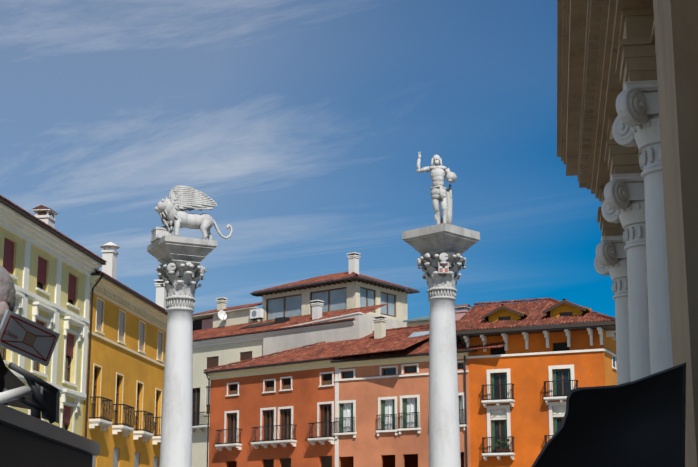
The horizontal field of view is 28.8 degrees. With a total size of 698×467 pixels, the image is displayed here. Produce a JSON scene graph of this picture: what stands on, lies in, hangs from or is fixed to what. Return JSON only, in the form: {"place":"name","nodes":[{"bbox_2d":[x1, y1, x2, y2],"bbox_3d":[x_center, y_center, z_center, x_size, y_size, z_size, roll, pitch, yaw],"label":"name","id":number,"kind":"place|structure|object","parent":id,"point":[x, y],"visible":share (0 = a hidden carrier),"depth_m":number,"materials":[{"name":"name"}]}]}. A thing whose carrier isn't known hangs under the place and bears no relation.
{"place":"outdoors","nodes":[
{"label":"outdoors","id":0,"kind":"place"},
{"bbox_2d":[0,265,99,466],"bbox_3d":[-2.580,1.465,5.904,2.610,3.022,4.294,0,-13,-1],"label":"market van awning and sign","id":1,"kind":"object","parent":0,"point":[33,440],"visible":1,"depth_m":6.70,"materials":[{"name":"grey metal"}]},
{"bbox_2d":[0,195,106,435],"bbox_3d":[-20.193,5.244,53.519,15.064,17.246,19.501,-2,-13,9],"label":"cream palazzo","id":2,"kind":"structure","parent":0,"point":[46,265],"depth_m":58.25,"materials":[{"name":"paint"}]},
{"bbox_2d":[82,242,167,466],"bbox_3d":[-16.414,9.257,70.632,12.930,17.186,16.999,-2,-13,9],"label":"yellow house","id":3,"kind":"structure","parent":0,"point":[123,400],"depth_m":67.36,"materials":[{"name":"paint"}]},
{"bbox_2d":[147,185,232,466],"bbox_3d":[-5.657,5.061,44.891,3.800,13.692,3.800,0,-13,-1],"label":"lion statue column","id":4,"kind":"structure","parent":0,"point":[179,269],"depth_m":45.11,"materials":[{"name":"white stone"}]},
{"bbox_2d":[192,297,387,466],"bbox_3d":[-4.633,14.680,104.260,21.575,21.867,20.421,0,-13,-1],"label":"pale house","id":5,"kind":"structure","parent":0,"point":[222,335],"depth_m":104.40,"materials":[{"name":"paint"}]},
{"bbox_2d":[0,0,615,326],"label":"sky","id":6,"kind":"structure","parent":0,"point":[306,124],"materials":[{"name":"blue"}]},
{"bbox_2d":[250,252,419,466],"bbox_3d":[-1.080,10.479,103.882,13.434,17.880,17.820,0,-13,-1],"label":"tall building","id":7,"kind":"structure","parent":0,"point":[317,297],"depth_m":103.35,"materials":[{"name":"beige paint"}]},
{"bbox_2d":[203,297,616,466],"bbox_3d":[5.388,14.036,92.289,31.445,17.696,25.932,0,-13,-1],"label":"orange house","id":8,"kind":"structure","parent":0,"point":[523,381],"depth_m":85.62,"materials":[{"name":"orange paint"}]},
{"bbox_2d":[330,326,505,466],"bbox_3d":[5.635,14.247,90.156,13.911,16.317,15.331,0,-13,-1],"label":"pink house","id":9,"kind":"structure","parent":0,"point":[381,404],"depth_m":87.83,"materials":[{"name":"pink paint"}]},
{"bbox_2d":[403,304,471,326],"bbox_3d":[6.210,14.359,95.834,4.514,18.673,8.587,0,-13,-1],"label":"building","id":10,"kind":"structure","parent":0,"point":[459,315],"depth_m":98.10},
{"bbox_2d":[402,152,479,466],"bbox_3d":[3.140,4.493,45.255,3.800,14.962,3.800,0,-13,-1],"label":"statue column","id":11,"kind":"structure","parent":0,"point":[442,245],"depth_m":45.30,"materials":[{"name":"white stone"}]},
{"bbox_2d":[531,362,685,466],"bbox_3d":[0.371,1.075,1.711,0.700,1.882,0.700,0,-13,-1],"label":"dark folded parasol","id":12,"kind":"object","parent":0,"point":[641,422],"visible":1,"depth_m":1.70,"materials":[{"name":"black fabric"}]},
{"bbox_2d":[557,0,697,466],"bbox_3d":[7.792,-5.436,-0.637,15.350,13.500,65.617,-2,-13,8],"label":"building","id":13,"kind":"structure","parent":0,"point":[627,111],"depth_m":17.70,"materials":[{"name":"beige stone"}]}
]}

